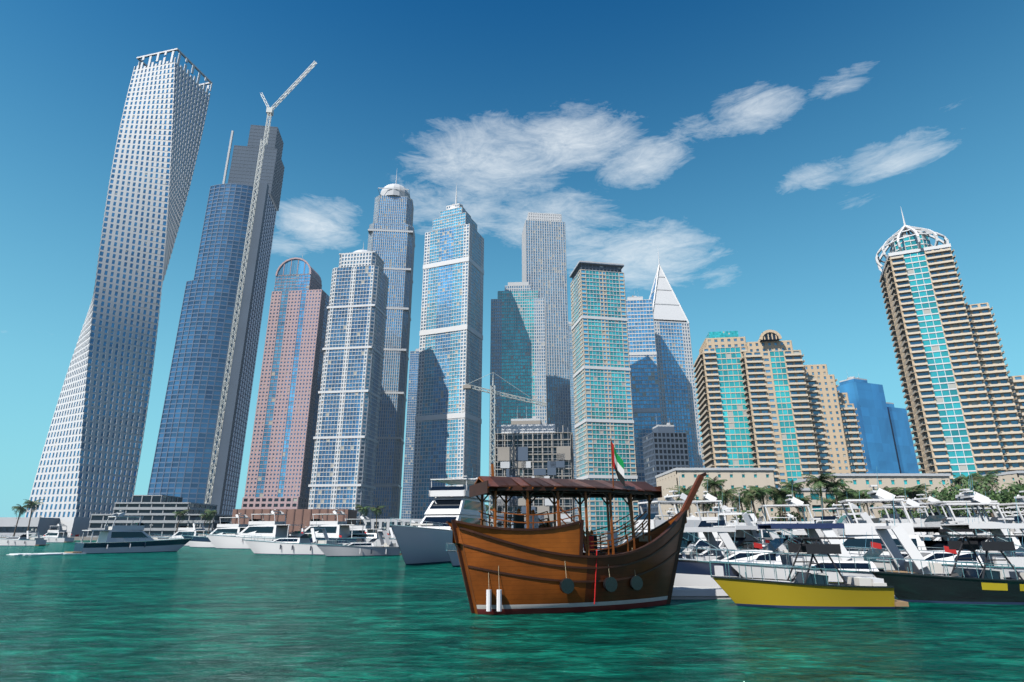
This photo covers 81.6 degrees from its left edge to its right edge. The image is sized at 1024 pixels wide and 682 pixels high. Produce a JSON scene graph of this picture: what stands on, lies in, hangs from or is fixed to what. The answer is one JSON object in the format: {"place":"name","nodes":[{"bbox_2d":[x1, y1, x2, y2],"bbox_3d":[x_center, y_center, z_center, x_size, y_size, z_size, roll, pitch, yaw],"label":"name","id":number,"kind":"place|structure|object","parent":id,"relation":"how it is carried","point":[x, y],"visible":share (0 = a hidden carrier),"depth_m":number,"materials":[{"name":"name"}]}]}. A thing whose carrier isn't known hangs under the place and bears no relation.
{"place":"outdoors","nodes":[
{"label":"outdoors","id":0,"kind":"place"},
{"bbox_2d":[0,536,607,541],"bbox_3d":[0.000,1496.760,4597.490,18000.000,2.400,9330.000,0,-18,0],"label":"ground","id":1,"kind":"structure","parent":0,"point":[85,538],"depth_m":284.64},
{"bbox_2d":[11,504,28,536],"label":"palm","id":2,"kind":"object","parent":1,"relation":"on","point":[23,510],"visible":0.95,"depth_m":290.71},
{"bbox_2d":[23,499,43,533],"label":"palm","id":3,"kind":"object","parent":1,"relation":"on","point":[30,504],"visible":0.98,"depth_m":291.60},
{"bbox_2d":[25,48,212,536],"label":"twisted skyscraper","id":4,"kind":"structure","parent":1,"relation":"on","point":[88,466],"depth_m":361.75,"materials":[{"name":"white glass"}]},
{"bbox_2d":[86,495,231,536],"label":"building","id":5,"kind":"structure","parent":1,"relation":"on","point":[155,511],"depth_m":297.51,"materials":[{"name":"white glass"}]},
{"bbox_2d":[172,509,188,531],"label":"palm","id":6,"kind":"object","parent":1,"relation":"on","point":[180,513],"visible":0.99,"depth_m":290.42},
{"bbox_2d":[204,509,216,533],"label":"palm","id":7,"kind":"object","parent":1,"relation":"on","point":[209,513],"visible":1,"depth_m":289.12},
{"bbox_2d":[147,125,284,514],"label":"tower","id":8,"kind":"structure","parent":1,"relation":"on","point":[184,446],"depth_m":546.99,"materials":[{"name":"blue glass"}]},
{"bbox_2d":[0,509,492,536],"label":"bank buildings","id":9,"kind":"structure","parent":1,"relation":"on","point":[42,525],"depth_m":299.32,"materials":[{"name":"beige concrete"}]},
{"bbox_2d":[205,61,316,503],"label":"crane","id":10,"kind":"object","parent":1,"relation":"on","point":[269,111],"visible":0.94,"depth_m":558.98,"materials":[{"name":"silver metal"}]},
{"bbox_2d":[241,254,329,508],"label":"skyscraper","id":11,"kind":"structure","parent":1,"relation":"on","point":[279,472],"depth_m":573.39,"materials":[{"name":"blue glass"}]},
{"bbox_2d":[308,243,388,525],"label":"skyscraper","id":12,"kind":"structure","parent":1,"relation":"on","point":[344,457],"depth_m":514.29,"materials":[{"name":"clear glass"}]},
{"bbox_2d":[355,504,369,525],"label":"palm","id":13,"kind":"object","parent":1,"relation":"on","point":[364,510],"visible":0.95,"depth_m":290.67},
{"bbox_2d":[369,505,385,532],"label":"palm","id":14,"kind":"object","parent":1,"relation":"on","point":[377,510],"visible":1,"depth_m":291.51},
{"bbox_2d":[411,185,483,518],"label":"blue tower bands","id":15,"kind":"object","parent":1,"relation":"on","point":[448,421],"visible":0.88,"depth_m":588.32,"materials":[{"name":"blue glass"}]},
{"bbox_2d":[463,372,546,526],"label":"crane","id":16,"kind":"object","parent":1,"relation":"on","point":[467,386],"visible":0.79,"depth_m":295.72,"materials":[{"name":"silver metal"}]},
{"bbox_2d":[488,281,546,518],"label":"teal tower","id":17,"kind":"structure","parent":1,"relation":"on","point":[518,344],"depth_m":647.06,"materials":[{"name":"blue glass"}]},
{"bbox_2d":[493,410,575,527],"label":"construction building","id":18,"kind":"structure","parent":1,"relation":"on","point":[533,447],"depth_m":295.30,"materials":[{"name":"grey concrete"}]},
{"bbox_2d":[570,260,638,535],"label":"skyscraper","id":19,"kind":"structure","parent":1,"relation":"on","point":[603,409],"depth_m":464.58,"materials":[{"name":"blue glass"}]},
{"bbox_2d":[626,291,661,513],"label":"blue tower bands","id":20,"kind":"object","parent":1,"relation":"on","point":[646,406],"visible":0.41,"depth_m":536.85,"materials":[{"name":"blue glass"}]},
{"bbox_2d":[649,253,702,467],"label":"pointed tower","id":21,"kind":"structure","parent":1,"relation":"on","point":[678,399],"depth_m":581.07,"materials":[{"name":"blue glass"}]},
{"bbox_2d":[667,488,696,516],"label":"palm","id":22,"kind":"object","parent":1,"relation":"on","point":[679,492],"visible":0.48,"depth_m":180.56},
{"bbox_2d":[674,485,692,515],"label":"palm","id":23,"kind":"object","parent":1,"relation":"on","point":[683,489],"visible":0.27,"depth_m":190.32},
{"bbox_2d":[694,499,712,516],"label":"palm","id":24,"kind":"object","parent":1,"relation":"on","point":[703,505],"visible":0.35,"depth_m":182.58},
{"bbox_2d":[703,492,724,516],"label":"palm","id":25,"kind":"object","parent":1,"relation":"on","point":[721,498],"visible":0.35,"depth_m":181.32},
{"bbox_2d":[702,476,727,506],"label":"palm","id":26,"kind":"object","parent":1,"relation":"on","point":[713,482],"visible":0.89,"depth_m":173.45,"materials":[{"name":"plant"}]},
{"bbox_2d":[710,487,742,520],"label":"palm","id":27,"kind":"object","parent":1,"relation":"on","point":[726,496],"visible":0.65,"depth_m":186.64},
{"bbox_2d":[729,494,750,522],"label":"palm","id":28,"kind":"object","parent":1,"relation":"on","point":[737,500],"visible":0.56,"depth_m":177.39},
{"bbox_2d":[733,508,763,522],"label":"tree","id":29,"kind":"object","parent":1,"relation":"on","point":[740,517],"visible":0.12,"depth_m":173.13,"materials":[{"name":"green plant"}]},
{"bbox_2d":[738,487,764,518],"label":"palm","id":30,"kind":"object","parent":1,"relation":"on","point":[747,494],"visible":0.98,"depth_m":166.44,"materials":[{"name":"plant"}]},
{"bbox_2d":[747,486,775,520],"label":"palm","id":31,"kind":"object","parent":1,"relation":"on","point":[761,498],"visible":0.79,"depth_m":168.18,"materials":[{"name":"plant"}]},
{"bbox_2d":[766,486,790,520],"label":"palm","id":32,"kind":"object","parent":1,"relation":"on","point":[782,489],"visible":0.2,"depth_m":174.60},
{"bbox_2d":[693,330,867,487],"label":"beige building cluster","id":33,"kind":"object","parent":1,"relation":"on","point":[768,399],"visible":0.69,"depth_m":332.88,"materials":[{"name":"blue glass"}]},
{"bbox_2d":[764,486,796,520],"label":"palm","id":34,"kind":"object","parent":1,"relation":"on","point":[779,494],"visible":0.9,"depth_m":168.65,"materials":[{"name":"plant"}]},
{"bbox_2d":[771,510,801,520],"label":"tree","id":35,"kind":"object","parent":1,"relation":"on","point":[796,515],"visible":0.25,"depth_m":174.90,"materials":[{"name":"green plant"}]},
{"bbox_2d":[779,479,804,519],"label":"palm","id":36,"kind":"object","parent":1,"relation":"on","point":[792,485],"visible":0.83,"depth_m":193.89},
{"bbox_2d":[796,495,811,520],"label":"palm","id":37,"kind":"object","parent":1,"relation":"on","point":[805,500],"visible":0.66,"depth_m":182.15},
{"bbox_2d":[801,473,836,515],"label":"palm","id":38,"kind":"object","parent":1,"relation":"on","point":[821,481],"visible":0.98,"depth_m":167.67,"materials":[{"name":"plant"}]},
{"bbox_2d":[816,497,840,515],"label":"palm","id":39,"kind":"object","parent":1,"relation":"on","point":[829,502],"visible":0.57,"depth_m":192.05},
{"bbox_2d":[823,476,852,518],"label":"palm","id":40,"kind":"object","parent":1,"relation":"on","point":[834,485],"visible":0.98,"depth_m":166.57,"materials":[{"name":"plant"}]},
{"bbox_2d":[655,468,1023,522],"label":"podium","id":41,"kind":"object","parent":1,"relation":"on","point":[745,478],"visible":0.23,"depth_m":209.77,"materials":[{"name":"beige concrete"}]},
{"bbox_2d":[824,488,858,513],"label":"palm","id":42,"kind":"object","parent":1,"relation":"on","point":[849,494],"visible":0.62,"depth_m":167.36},
{"bbox_2d":[840,488,869,511],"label":"palm","id":43,"kind":"object","parent":1,"relation":"on","point":[858,504],"visible":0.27,"depth_m":185.45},
{"bbox_2d":[855,490,874,515],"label":"palm","id":44,"kind":"object","parent":1,"relation":"on","point":[863,494],"visible":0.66,"depth_m":168.14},
{"bbox_2d":[837,374,899,472],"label":"skyscraper","id":45,"kind":"structure","parent":1,"relation":"on","point":[866,399],"depth_m":503.36,"materials":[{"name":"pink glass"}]},
{"bbox_2d":[877,504,919,518],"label":"tree","id":46,"kind":"object","parent":1,"relation":"on","point":[891,511],"visible":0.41,"depth_m":171.61,"materials":[{"name":"green plant"}]},
{"bbox_2d":[886,402,919,472],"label":"skyscraper","id":47,"kind":"structure","parent":1,"relation":"on","point":[903,442],"depth_m":519.36,"materials":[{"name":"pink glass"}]},
{"bbox_2d":[898,485,925,511],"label":"palm","id":48,"kind":"object","parent":1,"relation":"on","point":[913,492],"visible":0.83,"depth_m":178.08,"materials":[{"name":"plant"}]},
{"bbox_2d":[905,484,930,508],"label":"palm","id":49,"kind":"object","parent":1,"relation":"on","point":[922,486],"visible":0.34,"depth_m":182.67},
{"bbox_2d":[928,487,948,499],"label":"tree","id":50,"kind":"object","parent":1,"relation":"on","point":[933,492],"visible":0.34,"depth_m":184.13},
{"bbox_2d":[919,496,965,517],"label":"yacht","id":51,"kind":"object","parent":1,"relation":"on","point":[934,508],"visible":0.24,"depth_m":164.40,"materials":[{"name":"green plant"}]},
{"bbox_2d":[875,209,1023,489],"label":"crowned tower","id":52,"kind":"structure","parent":1,"relation":"on","point":[964,394],"depth_m":313.67,"materials":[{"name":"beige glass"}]},
{"bbox_2d":[901,509,1023,517],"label":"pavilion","id":53,"kind":"structure","parent":1,"relation":"on","point":[923,512],"depth_m":177.17,"materials":[{"name":"beige glass"}]},
{"bbox_2d":[951,472,983,512],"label":"palm","id":54,"kind":"object","parent":1,"relation":"on","point":[956,481],"visible":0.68,"depth_m":166.74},
{"bbox_2d":[970,469,1001,516],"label":"tree","id":55,"kind":"object","parent":1,"relation":"on","point":[988,478],"visible":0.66,"depth_m":176.92,"materials":[{"name":"plant"}]},
{"bbox_2d":[367,174,414,518],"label":"domed tower","id":56,"kind":"structure","parent":0,"point":[391,239],"depth_m":680.94,"materials":[{"name":"blue glass"}]},
{"bbox_2d":[401,349,418,518],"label":"tower","id":57,"kind":"structure","parent":0,"point":[409,443],"depth_m":898.80,"materials":[{"name":"blue glass"}]},
{"bbox_2d":[0,540,1023,681],"bbox_3d":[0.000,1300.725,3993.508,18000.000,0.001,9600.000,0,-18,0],"label":"water","id":58,"kind":"structure","parent":0,"point":[190,614],"depth_m":18.93,"materials":[{"name":"liquid"}]},
{"bbox_2d":[0,529,46,545],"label":"boat","id":59,"kind":"object","parent":58,"relation":"on","point":[23,540],"visible":0.91,"depth_m":153.56,"materials":[{"name":"white"}]},
{"bbox_2d":[6,553,85,554],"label":"wake","id":60,"kind":"object","parent":58,"relation":"on","point":[43,553],"visible":0.9,"depth_m":89.16,"materials":[{"name":"white liquid"}]},
{"bbox_2d":[30,524,73,542],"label":"boat","id":61,"kind":"object","parent":58,"relation":"on","point":[56,535],"visible":0.79,"depth_m":214.35,"materials":[{"name":"white"}]},
{"bbox_2d":[64,505,192,553],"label":"yacht","id":62,"kind":"object","parent":58,"relation":"on","point":[131,538],"visible":0.94,"depth_m":97.51,"materials":[{"name":"white"}]},
{"bbox_2d":[150,523,209,545],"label":"boat","id":63,"kind":"object","parent":58,"relation":"on","point":[191,531],"visible":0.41,"depth_m":153.99,"materials":[{"name":"white"}]},
{"bbox_2d":[182,513,249,547],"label":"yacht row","id":64,"kind":"object","parent":58,"relation":"on","point":[205,541],"visible":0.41,"depth_m":135.27,"materials":[{"name":"white"}]},
{"bbox_2d":[205,508,302,548],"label":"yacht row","id":65,"kind":"object","parent":58,"relation":"on","point":[255,528],"visible":0.81,"depth_m":123.60,"materials":[{"name":"white"}]},
{"bbox_2d":[244,522,342,554],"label":"boat","id":66,"kind":"object","parent":58,"relation":"on","point":[302,545],"visible":0.86,"depth_m":89.85,"materials":[{"name":"white"}]},
{"bbox_2d":[289,506,366,544],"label":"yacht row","id":67,"kind":"object","parent":58,"relation":"on","point":[335,529],"visible":0.57,"depth_m":122.87,"materials":[{"name":"white"}]},
{"bbox_2d":[316,526,401,556],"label":"boat","id":68,"kind":"object","parent":58,"relation":"on","point":[369,548],"visible":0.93,"depth_m":82.85,"materials":[{"name":"white"}]},
{"bbox_2d":[345,516,388,534],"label":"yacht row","id":69,"kind":"object","parent":58,"relation":"on","point":[365,528],"visible":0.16,"depth_m":134.91,"materials":[{"name":"white"}]},
{"bbox_2d":[346,515,398,546],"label":"yacht row","id":70,"kind":"object","parent":58,"relation":"on","point":[368,536],"visible":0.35,"depth_m":122.95,"materials":[{"name":"white"}]},
{"bbox_2d":[390,467,497,564],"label":"yacht","id":71,"kind":"object","parent":58,"relation":"on","point":[428,538],"visible":0.71,"depth_m":69.46,"materials":[{"name":"white"}]},
{"bbox_2d":[446,543,459,566],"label":"boat","id":72,"kind":"object","parent":58,"relation":"on","point":[453,557],"visible":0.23,"depth_m":56.54,"materials":[{"name":"white"}]},
{"bbox_2d":[446,439,706,614],"bbox_3d":[3.566,8.460,26.378,13.041,7.811,3.783,7,-20,-20],"label":"dhow","id":73,"kind":"object","parent":58,"relation":"on","point":[533,567],"visible":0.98,"depth_m":24.26,"materials":[{"name":"brown wood"}]},
{"bbox_2d":[583,476,701,551],"bbox_3d":[11.062,15.114,48.396,17.405,8.061,4.547,6,-19,-18],"label":"boat","id":74,"kind":"object","parent":58,"relation":"on","point":[656,522],"visible":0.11,"depth_m":48.19,"materials":[{"name":"white"}]},
{"bbox_2d":[655,508,676,516],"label":"yacht","id":75,"kind":"object","parent":58,"relation":"on","point":[669,513],"visible":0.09,"depth_m":78.84,"materials":[{"name":"white"}]},
{"bbox_2d":[583,481,763,547],"bbox_3d":[15.337,17.587,56.662,19.752,8.468,5.110,-5,-19,14],"label":"yacht","id":76,"kind":"object","parent":58,"relation":"on","point":[708,498],"visible":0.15,"depth_m":54.98,"materials":[{"name":"white"}]},
{"bbox_2d":[598,512,761,560],"bbox_3d":[9.221,12.484,35.915,12.437,5.351,3.357,1,-18,-4],"label":"boat","id":77,"kind":"object","parent":58,"relation":"on","point":[723,534],"visible":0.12,"depth_m":35.23,"materials":[{"name":"white"}]},
{"bbox_2d":[671,566,730,598],"bbox_3d":[8.991,12.155,29.722,5.250,1.650,2.250,1,-18,-2],"label":"yacht","id":78,"kind":"object","parent":58,"relation":"on","point":[717,591],"visible":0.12,"depth_m":28.57,"materials":[{"name":"white"}]},
{"bbox_2d":[695,503,738,524],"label":"boat","id":79,"kind":"object","parent":58,"relation":"on","point":[716,509],"visible":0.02,"depth_m":65.03,"materials":[{"name":"white"}]},
{"bbox_2d":[683,502,771,554],"bbox_3d":[14.504,14.112,42.727,13.663,6.463,3.650,12,-21,-32],"label":"yacht","id":80,"kind":"object","parent":58,"relation":"on","point":[737,533],"visible":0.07,"depth_m":43.05,"materials":[{"name":"white"}]},
{"bbox_2d":[685,521,797,554],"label":"cruiser boat","id":81,"kind":"object","parent":58,"relation":"on","point":[740,540],"visible":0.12,"depth_m":40.51,"materials":[{"name":"white"}]},
{"bbox_2d":[727,501,757,530],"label":"yacht","id":82,"kind":"object","parent":58,"relation":"on","point":[750,515],"visible":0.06,"depth_m":72.06,"materials":[{"name":"white"}]},
{"bbox_2d":[691,520,823,553],"bbox_3d":[18.400,14.668,42.477,10.990,5.252,3.010,-1,-18,4],"label":"yacht","id":83,"kind":"object","parent":58,"relation":"on","point":[802,533],"visible":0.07,"depth_m":41.63,"materials":[{"name":"white"}]},
{"bbox_2d":[674,510,883,585],"bbox_3d":[13.631,11.620,33.395,13.679,5.436,3.853,-2,-18,8],"label":"cruiser boat","id":84,"kind":"object","parent":58,"relation":"on","point":[692,572],"visible":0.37,"depth_m":32.38,"materials":[{"name":"white"}]},
{"bbox_2d":[762,507,804,549],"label":"boat","id":85,"kind":"object","parent":58,"relation":"on","point":[763,546],"visible":0.03,"depth_m":51.16,"materials":[{"name":"white"}]},
{"bbox_2d":[770,512,796,520],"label":"yacht","id":86,"kind":"object","parent":58,"relation":"on","point":[789,515],"visible":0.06,"depth_m":110.54,"materials":[{"name":"white"}]},
{"bbox_2d":[757,495,813,542],"bbox_3d":[23.356,17.376,55.355,17.401,8.060,4.546,-5,-19,14],"label":"yacht","id":87,"kind":"object","parent":58,"relation":"on","point":[794,502],"visible":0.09,"depth_m":54.01,"materials":[{"name":"white"}]},
{"bbox_2d":[744,494,872,553],"bbox_3d":[22.823,14.239,43.074,13.505,6.436,3.613,1,-18,-3],"label":"yacht","id":88,"kind":"object","parent":58,"relation":"on","point":[865,516],"visible":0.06,"depth_m":42.72,"materials":[{"name":"white"}]},
{"bbox_2d":[709,537,908,608],"bbox_3d":[12.699,10.383,26.125,7.718,3.297,2.370,-1,-18,4],"label":"boat","id":89,"kind":"object","parent":58,"relation":"on","point":[805,590],"visible":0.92,"depth_m":25.25,"materials":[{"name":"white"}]},
{"bbox_2d":[812,501,861,522],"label":"yacht","id":90,"kind":"object","parent":58,"relation":"on","point":[831,518],"visible":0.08,"depth_m":75.38,"materials":[{"name":"white"}]},
{"bbox_2d":[727,500,956,597],"bbox_3d":[17.109,10.919,31.125,11.195,5.366,3.059,-3,-18,10],"label":"boat","id":91,"kind":"object","parent":58,"relation":"on","point":[853,568],"visible":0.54,"depth_m":30.32,"materials":[{"name":"white"}]},
{"bbox_2d":[733,479,959,559],"bbox_3d":[21.759,12.250,38.884,14.921,7.631,4.150,-6,-19,19],"label":"cruiser boat","id":92,"kind":"object","parent":58,"relation":"on","point":[857,529],"visible":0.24,"depth_m":37.32,"materials":[{"name":"white"}]},
{"bbox_2d":[869,482,928,534],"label":"boat","id":93,"kind":"object","parent":58,"relation":"on","point":[912,503],"visible":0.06,"depth_m":52.39,"materials":[{"name":"white"}]},
{"bbox_2d":[881,485,950,522],"bbox_3d":[37.647,18.229,58.445,19.059,8.348,4.944,-1,-18,3],"label":"yacht","id":94,"kind":"object","parent":58,"relation":"on","point":[918,500],"visible":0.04,"depth_m":57.83,"materials":[{"name":"white"}]},
{"bbox_2d":[817,496,1023,576],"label":"boat","id":95,"kind":"object","parent":58,"relation":"on","point":[1015,559],"visible":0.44,"depth_m":31.84,"materials":[{"name":"white"}]},
{"bbox_2d":[847,504,997,559],"bbox_3d":[24.443,12.475,35.889,12.437,5.351,3.654,2,-18,-8],"label":"cruiser boat","id":96,"kind":"object","parent":58,"relation":"on","point":[941,544],"visible":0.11,"depth_m":35.74,"materials":[{"name":"white"}]},
{"bbox_2d":[867,535,1023,604],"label":"boat","id":97,"kind":"object","parent":58,"relation":"on","point":[983,585],"visible":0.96,"depth_m":26.95,"materials":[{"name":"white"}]},
{"bbox_2d":[870,533,1023,563],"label":"cruiser boat","id":98,"kind":"object","parent":58,"relation":"on","point":[1019,551],"visible":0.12,"depth_m":34.99,"materials":[{"name":"white"}]},
{"bbox_2d":[920,480,991,521],"bbox_3d":[40.416,17.671,56.875,19.585,8.438,5.070,-3,-18,10],"label":"yacht","id":99,"kind":"object","parent":58,"relation":"on","point":[959,518],"visible":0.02,"depth_m":55.26,"materials":[{"name":"white"}]},
{"bbox_2d":[922,474,1021,540],"bbox_3d":[32.156,14.079,44.862,16.163,7.846,4.250,-4,-18,11],"label":"boat","id":100,"kind":"object","parent":58,"relation":"on","point":[933,520],"visible":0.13,"depth_m":44.32,"materials":[{"name":"white"}]},
{"bbox_2d":[948,493,1006,517],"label":"yacht","id":101,"kind":"object","parent":58,"relation":"on","point":[979,507],"visible":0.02,"depth_m":74.45,"materials":[{"name":"white"}]},
{"bbox_2d":[934,481,1023,551],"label":"yacht","id":102,"kind":"object","parent":58,"relation":"on","point":[983,501],"visible":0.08,"depth_m":43.10,"materials":[{"name":"white"}]},
{"bbox_2d":[989,491,1023,544],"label":"yacht","id":103,"kind":"object","parent":58,"relation":"on","point":[1019,499],"visible":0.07,"depth_m":44.33,"materials":[{"name":"white"}]},
{"bbox_2d":[1007,506,1023,522],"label":"yacht","id":104,"kind":"object","parent":58,"relation":"on","point":[1016,518],"visible":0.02,"depth_m":57.04,"materials":[{"name":"white"}]},
{"bbox_2d":[0,0,1023,518],"label":"sky","id":105,"kind":"structure","parent":0,"point":[767,152],"materials":[{"name":"blue"}]},
{"bbox_2d":[522,212,571,431],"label":"pale tower","id":106,"kind":"structure","parent":0,"point":[544,270],"depth_m":757.23,"materials":[{"name":"grey glass"}]},
{"bbox_2d":[568,321,577,520],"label":"tower","id":107,"kind":"structure","parent":0,"point":[572,394],"depth_m":966.69,"materials":[{"name":"white glass"}]},
{"bbox_2d":[642,419,689,517],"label":"dark building","id":108,"kind":"structure","parent":0,"point":[665,448],"depth_m":397.86,"materials":[{"name":"grey glass"}]},
{"bbox_2d":[933,475,1016,516],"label":"tree","id":109,"kind":"object","parent":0,"point":[950,496],"visible":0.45,"depth_m":144.66,"materials":[{"name":"green plant"}]},
{"bbox_2d":[980,484,1023,516],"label":"tree","id":110,"kind":"object","parent":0,"point":[1010,499],"visible":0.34,"depth_m":151.60,"materials":[{"name":"green plant"}]},
{"bbox_2d":[1003,478,1023,497],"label":"tree","id":111,"kind":"object","parent":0,"point":[1021,493],"visible":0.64,"depth_m":148.99,"materials":[{"name":"green plant"}]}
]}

